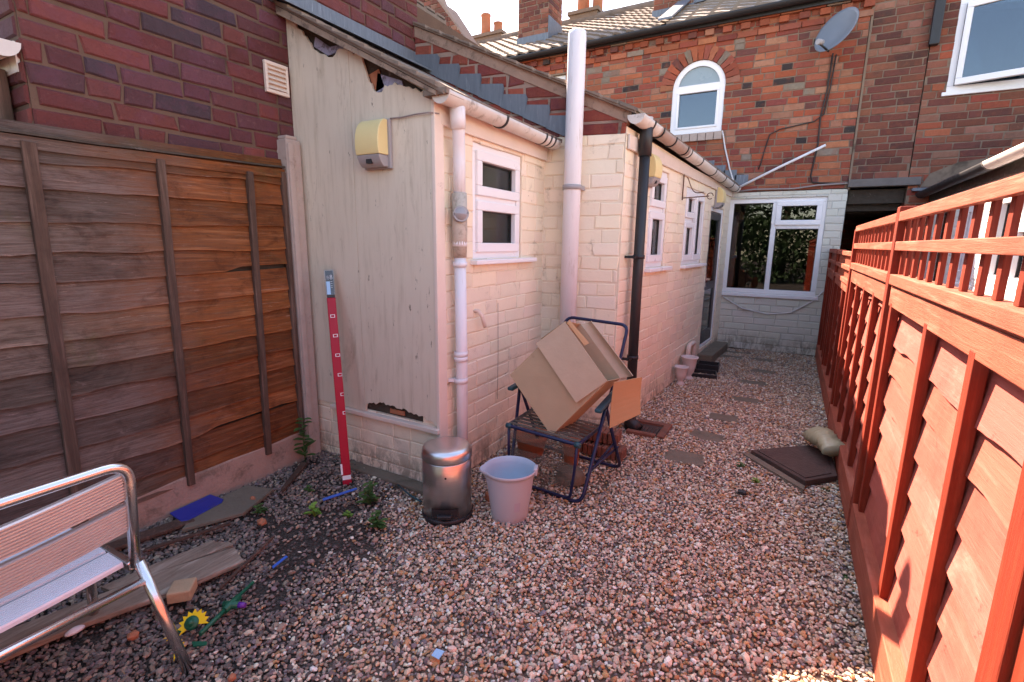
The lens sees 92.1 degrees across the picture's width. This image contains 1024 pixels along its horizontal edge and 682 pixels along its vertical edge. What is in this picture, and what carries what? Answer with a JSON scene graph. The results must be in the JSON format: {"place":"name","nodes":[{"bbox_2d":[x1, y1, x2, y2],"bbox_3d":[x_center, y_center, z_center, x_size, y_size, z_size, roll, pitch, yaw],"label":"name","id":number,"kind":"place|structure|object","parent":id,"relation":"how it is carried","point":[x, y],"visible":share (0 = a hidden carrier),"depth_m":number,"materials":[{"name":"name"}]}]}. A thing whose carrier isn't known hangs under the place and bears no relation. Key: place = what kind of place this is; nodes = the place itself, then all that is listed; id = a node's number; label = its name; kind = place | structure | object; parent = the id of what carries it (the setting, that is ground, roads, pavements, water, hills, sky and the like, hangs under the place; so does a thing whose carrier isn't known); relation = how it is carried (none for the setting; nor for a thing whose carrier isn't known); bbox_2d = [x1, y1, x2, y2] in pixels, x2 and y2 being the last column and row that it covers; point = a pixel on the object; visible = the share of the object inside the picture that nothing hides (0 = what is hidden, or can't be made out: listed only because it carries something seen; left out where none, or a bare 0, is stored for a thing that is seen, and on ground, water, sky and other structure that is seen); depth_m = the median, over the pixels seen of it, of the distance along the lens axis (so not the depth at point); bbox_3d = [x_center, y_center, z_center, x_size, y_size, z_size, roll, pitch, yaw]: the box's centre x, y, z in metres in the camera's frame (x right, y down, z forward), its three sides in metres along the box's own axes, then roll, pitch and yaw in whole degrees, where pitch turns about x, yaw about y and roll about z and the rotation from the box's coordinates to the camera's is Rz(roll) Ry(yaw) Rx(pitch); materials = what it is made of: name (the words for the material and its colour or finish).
{"place":"outdoors","nodes":[
{"label":"outdoors","id":0,"kind":"place"},
{"bbox_2d":[0,347,874,681],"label":"ground","id":1,"kind":"structure","parent":0,"point":[282,549],"depth_m":2.25,"materials":[{"name":"gravel"}]},
{"bbox_2d":[0,463,193,674],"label":"garden bench","id":2,"kind":"object","parent":1,"relation":"on","point":[51,554],"visible":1,"depth_m":1.59,"materials":[{"name":"metal"}]},
{"bbox_2d":[0,547,243,662],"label":"plank","id":3,"kind":"object","parent":1,"relation":"on","point":[204,569],"visible":0.78,"depth_m":2.05,"materials":[{"name":"brown wood"}]},
{"bbox_2d":[64,625,84,636],"bbox_3d":[-1.692,1.115,1.908,0.038,0.018,0.062,7,13,29],"label":"white shell","id":4,"kind":"object","parent":3,"relation":"on","point":[74,630],"visible":1,"depth_m":1.90},
{"bbox_2d":[101,540,232,591],"bbox_3d":[-1.603,1.042,2.314,0.506,0.020,0.108,-10,15,-43],"label":"plank","id":5,"kind":"object","parent":3,"relation":"on","point":[205,550],"visible":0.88,"depth_m":2.33,"materials":[{"name":"brown wood"}]},
{"bbox_2d":[166,577,197,603],"bbox_3d":[-1.417,1.072,2.120,0.090,0.050,0.095,-3,12,-16],"label":"wood block","id":6,"kind":"object","parent":3,"relation":"on","point":[182,590],"depth_m":2.09,"materials":[{"name":"beige wood"}]},
{"bbox_2d":[127,630,138,640],"bbox_3d":[-1.453,1.130,1.890,0.040,0.037,0.041,7,13,29],"label":"brick lump","id":7,"kind":"object","parent":1,"relation":"on","point":[133,635],"visible":1,"depth_m":1.88,"materials":[{"name":"brick"}]},
{"bbox_2d":[107,518,194,549],"bbox_3d":[-1.908,1.004,2.503,0.082,0.018,0.512,11,15,41],"label":"plank","id":8,"kind":"object","parent":1,"relation":"on","point":[159,530],"visible":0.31,"depth_m":2.55,"materials":[{"name":"brown wood"}]},
{"bbox_2d":[0,118,320,543],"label":"lap fence","id":9,"kind":"object","parent":1,"relation":"on","point":[156,332],"visible":0.89,"depth_m":2.57,"materials":[{"name":"brown wood"}]},
{"bbox_2d":[143,522,230,552],"bbox_3d":[-1.655,1.000,2.526,0.384,0.012,0.026,-9,15,-40],"label":"stick","id":10,"kind":"object","parent":1,"relation":"on","point":[163,544],"visible":1,"depth_m":2.51,"materials":[{"name":"brown wood"}]},
{"bbox_2d":[178,609,208,635],"bbox_3d":[-1.259,1.107,1.952,0.110,0.065,0.059,-4,12,-23],"label":"toy flower","id":11,"kind":"object","parent":1,"relation":"on","point":[193,620],"visible":1,"depth_m":1.95,"materials":[{"name":"yellow plastic"}]},
{"bbox_2d":[191,641,206,646],"bbox_3d":[-1.186,1.147,1.866,0.066,0.004,0.024,0,11,-2],"label":"leaf piece","id":12,"kind":"object","parent":1,"relation":"on","point":[198,643],"visible":1,"depth_m":1.87,"materials":[{"name":"green plastic"}]},
{"bbox_2d":[198,581,254,635],"bbox_3d":[-1.170,1.100,2.041,0.108,0.032,0.279,7,13,29],"label":"sprinkler stake","id":13,"kind":"object","parent":1,"relation":"on","point":[234,602],"visible":1,"depth_m":2.04,"materials":[{"name":"green plastic"}]},
{"bbox_2d":[182,486,273,531],"bbox_3d":[-1.620,0.950,2.817,0.279,0.020,0.518,7,13,29],"label":"stone slab","id":14,"kind":"object","parent":1,"relation":"on","point":[237,503],"depth_m":2.81,"materials":[{"name":"grey stone"}]},
{"bbox_2d":[170,494,222,520],"bbox_3d":[-1.766,0.939,2.778,0.146,0.018,0.251,6,12,25],"label":"plastic board","id":15,"kind":"object","parent":14,"relation":"on","point":[196,508],"visible":1,"depth_m":2.77,"materials":[{"name":"blue plastic"}]},
{"bbox_2d":[227,673,235,681],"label":"brick lump","id":16,"kind":"object","parent":1,"relation":"on","point":[231,677],"visible":1,"depth_m":1.71,"materials":[{"name":"brick"}]},
{"bbox_2d":[0,0,478,158],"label":"brick house","id":17,"kind":"structure","parent":1,"relation":"on","point":[189,73],"depth_m":2.57,"materials":[{"name":"red brick"}]},
{"bbox_2d":[262,59,289,97],"bbox_3d":[-1.464,-1.628,3.067,0.024,0.180,0.160,7,13,29],"label":"wall vent","id":18,"kind":"object","parent":17,"relation":"attached to","point":[276,80],"depth_m":3.06,"materials":[{"name":"white plastic"}]},
{"bbox_2d":[220,537,272,589],"bbox_3d":[-1.246,1.040,2.326,0.016,0.012,0.387,2,11,7],"label":"stick","id":19,"kind":"object","parent":1,"relation":"on","point":[243,565],"visible":1,"depth_m":2.30,"materials":[{"name":"brown wood"}]},
{"bbox_2d":[252,503,266,515],"bbox_3d":[-1.441,0.961,2.812,0.079,0.073,0.074,7,13,29],"label":"weed","id":20,"kind":"object","parent":1,"relation":"on","point":[259,509],"visible":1,"depth_m":2.81,"materials":[{"name":"green plant"}]},
{"bbox_2d":[257,518,266,525],"bbox_3d":[-1.351,0.978,2.666,0.047,0.046,0.054,-7,14,-34],"label":"brick lump","id":21,"kind":"object","parent":1,"relation":"on","point":[261,521],"visible":1,"depth_m":2.65,"materials":[{"name":"brick"}]},
{"bbox_2d":[272,556,287,567],"bbox_3d":[-1.101,1.046,2.336,0.015,0.009,0.087,5,12,22],"label":"plastic strip","id":22,"kind":"object","parent":1,"relation":"on","point":[279,561],"visible":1,"depth_m":2.34,"materials":[{"name":"blue plastic"}]},
{"bbox_2d":[281,462,306,492],"bbox_3d":[-1.403,0.875,3.183,0.047,0.018,0.411,0,11,-5],"label":"stick","id":23,"kind":"object","parent":1,"relation":"on","point":[296,472],"visible":1,"depth_m":3.18,"materials":[{"name":"brown wood"}]},
{"bbox_2d":[293,417,315,461],"bbox_3d":[-1.438,0.689,3.397,0.161,0.340,0.213,-3,12,-19],"label":"weed","id":24,"kind":"object","parent":1,"relation":"on","point":[305,447],"visible":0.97,"depth_m":3.40,"materials":[{"name":"green plant"}]},
{"bbox_2d":[304,485,314,491],"bbox_3d":[-1.252,0.913,3.044,0.083,0.062,0.037,7,13,29],"label":"weed","id":25,"kind":"object","parent":1,"relation":"on","point":[308,489],"visible":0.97,"depth_m":3.04,"materials":[{"name":"green plant"}]},
{"bbox_2d":[303,501,321,516],"bbox_3d":[-1.128,0.962,2.808,0.101,0.083,0.066,4,12,16],"label":"weed","id":26,"kind":"object","parent":1,"relation":"on","point":[313,508],"visible":1,"depth_m":2.81,"materials":[{"name":"green plant"}]},
{"bbox_2d":[324,269,351,484],"bbox_3d":[-1.118,0.230,3.167,0.065,1.354,0.354,-5,13,-26],"label":"long package","id":27,"kind":"object","parent":1,"relation":"on","point":[339,392],"visible":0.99,"depth_m":3.15,"materials":[{"name":"red plastic"}]},
{"bbox_2d":[322,488,356,500],"bbox_3d":[-1.040,0.925,2.984,0.208,0.015,0.022,-9,15,-39],"label":"plastic stick","id":28,"kind":"object","parent":1,"relation":"on","point":[338,494],"visible":1,"depth_m":2.97,"materials":[{"name":"blue plastic"}]},
{"bbox_2d":[342,510,352,517],"bbox_3d":[-0.934,0.982,2.803,0.073,0.051,0.036,3,12,13],"label":"weed","id":29,"kind":"object","parent":1,"relation":"on","point":[347,512],"visible":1,"depth_m":2.80,"materials":[{"name":"green plant"}]},
{"bbox_2d":[355,481,380,504],"bbox_3d":[-0.840,0.900,2.904,0.129,0.171,0.163,7,13,29],"label":"weed","id":30,"kind":"object","parent":1,"relation":"on","point":[368,490],"visible":1,"depth_m":2.91,"materials":[{"name":"green plant"}]},
{"bbox_2d":[367,510,387,528],"bbox_3d":[-0.727,0.980,2.688,0.111,0.121,0.113,-4,12,-24],"label":"weed","id":31,"kind":"object","parent":1,"relation":"on","point":[375,522],"visible":1,"depth_m":2.68,"materials":[{"name":"green plant"}]},
{"bbox_2d":[350,460,422,494],"bbox_3d":[-0.828,0.902,3.265,0.820,0.035,0.100,7,13,29],"label":"footing","id":32,"kind":"object","parent":1,"relation":"on","point":[411,485],"visible":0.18,"depth_m":3.24,"materials":[{"name":"grey concrete"}]},
{"bbox_2d":[397,484,421,502],"bbox_3d":[-0.632,0.932,3.015,0.024,0.020,0.262,-10,15,-43],"label":"hose piece","id":33,"kind":"object","parent":1,"relation":"on","point":[409,494],"visible":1,"depth_m":3.00,"materials":[{"name":"grey plastic"}]},
{"bbox_2d":[274,0,561,481],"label":"lean to","id":34,"kind":"object","parent":1,"relation":"on","point":[380,242],"visible":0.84,"depth_m":3.13,"materials":[{"name":"beige paint"}]},
{"bbox_2d":[355,118,392,170],"bbox_3d":[-0.803,-1.136,2.846,0.207,0.271,0.103,7,13,29],"label":"wall light","id":35,"kind":"object","parent":34,"relation":"attached to","point":[373,144],"visible":1,"depth_m":2.81,"materials":[{"name":"yellow plastic"}]},
{"bbox_2d":[390,112,438,118],"bbox_3d":[-0.549,-1.248,2.725,0.329,0.013,0.041,6,12,24],"label":"cable","id":36,"kind":"object","parent":34,"relation":"attached to","point":[412,115],"visible":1,"depth_m":2.72,"materials":[{"name":"white plastic"}]},
{"bbox_2d":[448,106,468,440],"bbox_3d":[-0.316,-0.181,2.978,0.125,2.324,0.145,-6,13,-30],"label":"drain pipe","id":37,"kind":"object","parent":34,"relation":"attached to","point":[460,213],"visible":0.97,"depth_m":2.92,"materials":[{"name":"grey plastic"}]},
{"bbox_2d":[473,309,486,327],"bbox_3d":[-0.225,-0.150,3.266,0.115,0.122,0.039,3,11,11],"label":"overflow pipe","id":38,"kind":"object","parent":34,"relation":"attached to","point":[479,312],"visible":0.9,"depth_m":3.25,"materials":[{"name":"white plastic"}]},
{"bbox_2d":[470,142,536,264],"bbox_3d":[-0.064,-0.929,3.450,0.132,0.757,0.850,7,13,29],"label":"window","id":39,"kind":"structure","parent":34,"relation":"in","point":[495,173],"depth_m":3.37,"materials":[{"name":"white plastic"}]},
{"bbox_2d":[431,648,444,659],"bbox_3d":[-0.277,1.170,1.847,0.035,0.009,0.035,7,13,29],"label":"plastic scrap","id":40,"kind":"object","parent":1,"relation":"on","point":[437,654],"visible":1,"depth_m":1.84,"materials":[{"name":"plastic"}]},
{"bbox_2d":[421,436,472,526],"bbox_3d":[-0.376,0.791,2.831,0.294,0.434,0.306,7,13,29],"label":"pedal bin","id":41,"kind":"object","parent":1,"relation":"on","point":[446,467],"visible":1,"depth_m":2.73,"materials":[{"name":"silver metal"}]},
{"bbox_2d":[419,0,477,44],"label":"gable house","id":42,"kind":"structure","parent":1,"relation":"on","point":[453,19],"depth_m":10.06,"materials":[{"name":"white paint"}]},
{"bbox_2d":[485,491,489,501],"bbox_3d":[-0.069,0.949,3.038,0.186,0.050,0.064,-3,12,-20],"label":"brick piece","id":43,"kind":"object","parent":1,"relation":"on","point":[487,496],"visible":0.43,"depth_m":3.00,"materials":[{"name":"brick"}]},
{"bbox_2d":[479,456,537,525],"bbox_3d":[-0.010,0.856,2.817,0.310,0.320,0.304,7,13,29],"label":"bucket","id":44,"kind":"object","parent":1,"relation":"on","point":[509,480],"visible":0.98,"depth_m":2.74,"materials":[{"name":"white plastic"}]},
{"bbox_2d":[516,427,547,457],"bbox_3d":[0.143,0.764,3.687,0.254,0.165,0.254,7,13,29],"label":"flower pot","id":45,"kind":"object","parent":1,"relation":"on","point":[530,448],"visible":0.41,"depth_m":3.61,"materials":[{"name":"ceramic"}]},
{"bbox_2d":[505,316,627,502],"bbox_3d":[0.359,0.402,3.303,0.687,1.028,0.821,7,13,29],"label":"folding chair","id":46,"kind":"object","parent":1,"relation":"on","point":[602,407],"visible":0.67,"depth_m":3.06,"materials":[{"name":"blue metal"}]},
{"bbox_2d":[510,320,641,435],"bbox_3d":[0.426,0.239,3.138,0.832,0.756,0.454,7,13,29],"label":"cardboard box","id":47,"kind":"object","parent":46,"relation":"on","point":[565,374],"visible":0.99,"depth_m":3.02,"materials":[{"name":"brown cardboard"}]},
{"bbox_2d":[556,466,585,486],"bbox_3d":[0.391,0.889,3.289,0.210,0.080,0.210,7,13,29],"label":"clay saucer","id":48,"kind":"object","parent":1,"relation":"on","point":[580,478],"visible":0.53,"depth_m":3.23,"materials":[{"name":"orange ceramic"}]},
{"bbox_2d":[562,437,579,465],"bbox_3d":[0.420,0.794,3.487,0.132,0.190,0.132,7,13,29],"label":"flower pot","id":49,"kind":"object","parent":1,"relation":"on","point":[568,459],"visible":0.29,"depth_m":3.45,"materials":[{"name":"ceramic"}]},
{"bbox_2d":[413,21,748,427],"bbox_3d":[1.283,-1.248,5.857,2.258,3.350,4.712,7,13,29],"label":"kitchen extension","id":50,"kind":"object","parent":1,"relation":"on","point":[684,259],"visible":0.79,"depth_m":4.04,"materials":[{"name":"beige paint"}]},
{"bbox_2d":[559,28,585,432],"bbox_3d":[0.468,-0.749,3.891,0.148,3.060,0.194,7,13,29],"label":"soil pipe","id":51,"kind":"object","parent":50,"relation":"attached to","point":[572,187],"visible":0.88,"depth_m":3.71,"materials":[{"name":"grey plastic"}]},
{"bbox_2d":[622,116,652,429],"bbox_3d":[1.016,-0.453,3.982,0.206,2.544,0.172,10,15,39],"label":"drain pipe","id":52,"kind":"object","parent":50,"relation":"attached to","point":[644,156],"visible":0.83,"depth_m":3.94,"materials":[{"name":"black plastic"}]},
{"bbox_2d":[648,153,661,187],"bbox_3d":[1.174,-1.419,4.099,0.101,0.266,0.202,8,13,32],"label":"wall light","id":53,"kind":"object","parent":50,"relation":"attached to","point":[655,172],"visible":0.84,"depth_m":4.04,"materials":[{"name":"yellow plastic"}]},
{"bbox_2d":[644,172,671,272],"bbox_3d":[1.358,-1.108,4.580,0.135,0.905,0.700,8,13,32],"label":"window","id":54,"kind":"structure","parent":50,"relation":"in","point":[657,206],"depth_m":4.59,"materials":[{"name":"white plastic"}]},
{"bbox_2d":[686,340,695,354],"bbox_3d":[2.200,0.197,6.082,0.056,0.388,0.336,8,13,32],"label":"waste pipe","id":55,"kind":"object","parent":50,"relation":"attached to","point":[690,350],"visible":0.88,"depth_m":6.00,"materials":[{"name":"white plastic"}]},
{"bbox_2d":[680,187,706,268],"bbox_3d":[2.110,-1.296,5.723,0.135,0.865,1.060,8,13,32],"label":"window","id":56,"kind":"structure","parent":50,"relation":"in","point":[694,207],"depth_m":5.67,"materials":[{"name":"white plastic"}]},
{"bbox_2d":[682,174,713,199],"bbox_3d":[1.875,-1.556,4.966,0.311,0.264,0.012,8,13,32],"label":"hanging bracket","id":57,"kind":"object","parent":50,"relation":"attached to","point":[707,196],"visible":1,"depth_m":5.00,"materials":[{"name":"metal"}]},
{"bbox_2d":[699,207,722,347],"bbox_3d":[2.755,-0.875,6.858,0.115,1.880,0.860,8,13,32],"label":"door","id":58,"kind":"structure","parent":50,"relation":"in","point":[715,228],"depth_m":6.97,"materials":[{"name":"white plastic"}]},
{"bbox_2d":[714,187,725,208],"bbox_3d":[2.727,-1.868,6.446,0.101,0.266,0.202,8,13,32],"label":"wall light","id":59,"kind":"object","parent":50,"relation":"attached to","point":[720,197],"visible":1,"depth_m":6.38,"materials":[{"name":"yellow plastic"}]},
{"bbox_2d":[567,433,602,451],"bbox_3d":[0.564,0.789,3.779,0.300,0.080,0.140,6,12,23],"label":"ribbed brick","id":60,"kind":"object","parent":1,"relation":"on","point":[590,442],"visible":0.24,"depth_m":3.73,"materials":[{"name":"red brick"}]},
{"bbox_2d":[579,423,621,443],"bbox_3d":[0.671,0.705,3.748,0.300,0.080,0.140,6,13,26],"label":"ribbed brick","id":61,"kind":"object","parent":60,"relation":"on","point":[605,436],"visible":0.54,"depth_m":3.69,"materials":[{"name":"red brick"}]},
{"bbox_2d":[583,440,626,461],"bbox_3d":[0.693,0.810,3.684,0.300,0.080,0.140,8,13,31],"label":"ribbed brick","id":62,"kind":"object","parent":1,"relation":"on","point":[588,447],"visible":0.68,"depth_m":3.64,"materials":[{"name":"red brick"}]},
{"bbox_2d":[626,418,671,439],"bbox_3d":[1.176,0.758,4.219,0.310,0.052,0.355,7,13,29],"label":"drain gully","id":63,"kind":"object","parent":1,"relation":"on","point":[653,429],"visible":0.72,"depth_m":4.18,"materials":[{"name":"red ceramic"}]},
{"bbox_2d":[472,0,875,355],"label":"terraced house","id":64,"kind":"structure","parent":1,"relation":"on","point":[747,77],"depth_m":7.20,"materials":[{"name":"red brick"}]},
{"bbox_2d":[670,60,725,141],"bbox_3d":[2.753,-3.559,7.343,0.783,1.125,0.140,7,13,29],"label":"window","id":65,"kind":"structure","parent":64,"relation":"in","point":[700,76],"depth_m":7.30,"materials":[{"name":"white plastic"}]},
{"bbox_2d":[722,130,733,196],"bbox_3d":[3.167,-2.599,7.241,0.256,0.943,0.031,8,13,31],"label":"cable","id":66,"kind":"object","parent":64,"relation":"attached to","point":[727,158],"visible":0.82,"depth_m":7.22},
{"bbox_2d":[723,290,823,314],"bbox_3d":[3.824,-0.610,7.250,1.360,0.458,0.018,7,13,29],"label":"cable","id":67,"kind":"object","parent":64,"relation":"attached to","point":[774,313],"visible":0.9,"depth_m":7.26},
{"bbox_2d":[722,197,827,299],"bbox_3d":[3.771,-1.347,7.191,1.340,1.420,0.110,7,13,29],"label":"window","id":68,"kind":"structure","parent":64,"relation":"in","point":[818,223],"depth_m":7.09,"materials":[{"name":"white plastic"}]},
{"bbox_2d":[740,144,825,187],"bbox_3d":[3.715,-2.413,6.907,1.106,0.559,0.035,8,13,32],"label":"pole","id":69,"kind":"object","parent":64,"relation":"attached to","point":[786,163],"visible":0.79,"depth_m":6.85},
{"bbox_2d":[739,182,847,191],"bbox_3d":[3.879,-2.146,6.911,1.371,0.081,0.024,7,13,29],"label":"cable","id":70,"kind":"object","parent":64,"relation":"attached to","point":[794,188],"visible":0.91,"depth_m":6.88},
{"bbox_2d":[758,54,836,169],"bbox_3d":[3.872,-3.090,6.739,0.795,1.383,0.025,7,13,29],"label":"cable","id":71,"kind":"object","parent":64,"relation":"attached to","point":[807,122],"visible":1,"depth_m":6.65,"materials":[{"name":"black plastic"}]},
{"bbox_2d":[810,53,844,184],"bbox_3d":[4.280,-2.924,6.537,0.421,1.660,0.027,7,13,29],"label":"cable","id":72,"kind":"object","parent":64,"relation":"attached to","point":[820,124],"visible":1,"depth_m":6.62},
{"bbox_2d":[814,7,858,51],"bbox_3d":[4.026,-3.852,6.134,0.434,0.531,0.604,7,13,29],"label":"satellite dish","id":73,"kind":"object","parent":64,"relation":"attached to","point":[836,29],"visible":1,"depth_m":6.12,"materials":[{"name":"grey metal"}]},
{"bbox_2d":[674,365,688,385],"bbox_3d":[1.907,0.391,5.572,0.158,0.215,0.156,7,13,29],"label":"vase","id":74,"kind":"object","parent":1,"relation":"on","point":[681,371],"visible":1,"depth_m":5.53,"materials":[{"name":"white ceramic"}]},
{"bbox_2d":[665,449,704,468],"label":"stepping slab","id":75,"kind":"structure","parent":1,"relation":"on","point":[684,457],"depth_m":3.64,"materials":[{"name":"grey concrete"}]},
{"bbox_2d":[681,355,698,379],"bbox_3d":[2.075,0.316,5.789,0.199,0.275,0.197,7,13,29],"label":"vase","id":76,"kind":"object","parent":1,"relation":"on","point":[689,361],"visible":0.8,"depth_m":5.73,"materials":[{"name":"ceramic"}]},
{"bbox_2d":[691,369,716,379],"bbox_3d":[2.315,0.401,5.972,0.300,0.060,0.260,5,12,20],"label":"plant tray","id":77,"kind":"object","parent":1,"relation":"on","point":[705,375],"visible":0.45,"depth_m":5.90,"materials":[{"name":"black plastic"}]},
{"bbox_2d":[689,429,725,444],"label":"stepping slab","id":78,"kind":"structure","parent":1,"relation":"on","point":[708,436],"depth_m":4.07,"materials":[{"name":"grey concrete"}]},
{"bbox_2d":[696,360,719,372],"bbox_3d":[2.501,0.329,6.295,0.260,0.100,0.220,6,13,26],"label":"crate","id":79,"kind":"object","parent":1,"relation":"on","point":[707,365],"visible":0.8,"depth_m":6.23,"materials":[{"name":"black plastic"}]},
{"bbox_2d":[709,413,738,422],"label":"stepping slab","id":80,"kind":"structure","parent":1,"relation":"on","point":[722,417],"depth_m":4.49,"materials":[{"name":"grey concrete"}]},
{"bbox_2d":[720,354,741,358],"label":"stepping slab","id":81,"kind":"structure","parent":1,"relation":"on","point":[728,356],"depth_m":6.94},
{"bbox_2d":[726,351,750,353],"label":"stepping slab","id":82,"kind":"structure","parent":1,"relation":"on","point":[737,352],"depth_m":7.31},
{"bbox_2d":[737,489,746,495],"bbox_3d":[1.451,0.954,3.112,0.050,0.023,0.035,7,13,29],"label":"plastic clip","id":83,"kind":"object","parent":1,"relation":"on","point":[741,492],"visible":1,"depth_m":3.10,"materials":[{"name":"grey plastic"}]},
{"bbox_2d":[732,396,759,404],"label":"stepping slab","id":84,"kind":"structure","parent":1,"relation":"on","point":[746,400],"depth_m":5.06,"materials":[{"name":"grey concrete"}]},
{"bbox_2d":[741,380,766,386],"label":"stepping slab","id":85,"kind":"structure","parent":1,"relation":"on","point":[762,384],"depth_m":5.69,"materials":[{"name":"grey concrete"}]},
{"bbox_2d":[751,369,774,374],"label":"stepping slab","id":86,"kind":"structure","parent":1,"relation":"on","point":[763,371],"depth_m":6.16,"materials":[{"name":"grey concrete"}]},
{"bbox_2d":[752,358,773,362],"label":"stepping slab","id":87,"kind":"structure","parent":1,"relation":"on","point":[768,360],"depth_m":6.83,"materials":[{"name":"grey concrete"}]},
{"bbox_2d":[741,445,836,493],"bbox_3d":[2.107,0.889,3.523,0.633,0.068,0.591,-2,12,-14],"label":"board","id":88,"kind":"object","parent":1,"relation":"on","point":[800,468],"visible":0.85,"depth_m":3.48,"materials":[{"name":"dark brown painted wood"}]},
{"bbox_2d":[803,426,844,456],"bbox_3d":[2.317,0.726,3.712,0.186,0.183,0.550,4,12,15],"label":"plastic bag","id":89,"kind":"object","parent":88,"relation":"on","point":[826,441],"visible":0.96,"depth_m":3.55,"materials":[{"name":"beige plastic"}]},
{"bbox_2d":[742,458,856,591],"bbox_3d":[1.865,1.013,2.979,0.501,0.029,1.495,2,11,5],"label":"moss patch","id":90,"kind":"object","parent":1,"relation":"on","point":[838,572],"visible":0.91,"depth_m":2.39,"materials":[{"name":"green plant"}]},
{"bbox_2d":[815,173,1023,681],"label":"trellis fence","id":91,"kind":"object","parent":1,"relation":"on","point":[921,379],"visible":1,"depth_m":1.61,"materials":[{"name":"orange wood"}]},
{"bbox_2d":[840,0,1023,276],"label":"terraced house","id":92,"kind":"structure","parent":1,"relation":"on","point":[942,85],"depth_m":6.05,"materials":[{"name":"red brick"}]},
{"bbox_2d":[941,0,1023,96],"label":"window","id":93,"kind":"structure","parent":92,"relation":"in","point":[988,53],"depth_m":5.81,"materials":[{"name":"white plastic"}]},
{"bbox_2d":[911,143,1023,300],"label":"extension","id":94,"kind":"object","parent":1,"relation":"on","point":[955,178],"visible":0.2,"depth_m":4.42,"materials":[{"name":"white paint"}]},
{"bbox_2d":[932,212,946,280],"bbox_3d":[4.888,-0.573,5.678,0.060,1.920,0.800,7,13,29],"label":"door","id":95,"kind":"structure","parent":94,"relation":"in","point":[945,214],"depth_m":5.76,"materials":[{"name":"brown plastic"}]},
{"bbox_2d":[946,205,984,289],"bbox_3d":[4.341,-0.919,4.668,0.120,0.820,0.650,7,13,29],"label":"window","id":96,"kind":"structure","parent":94,"relation":"in","point":[970,212],"depth_m":4.75,"materials":[{"name":"white plastic"}]},
{"bbox_2d":[973,197,1023,300],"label":"window","id":97,"kind":"structure","parent":94,"relation":"in","point":[1016,263],"depth_m":3.88,"materials":[{"name":"white plastic"}]},
{"bbox_2d":[446,0,650,34],"label":"sky","id":98,"kind":"structure","parent":0,"point":[470,11],"materials":[{"name":"white"}]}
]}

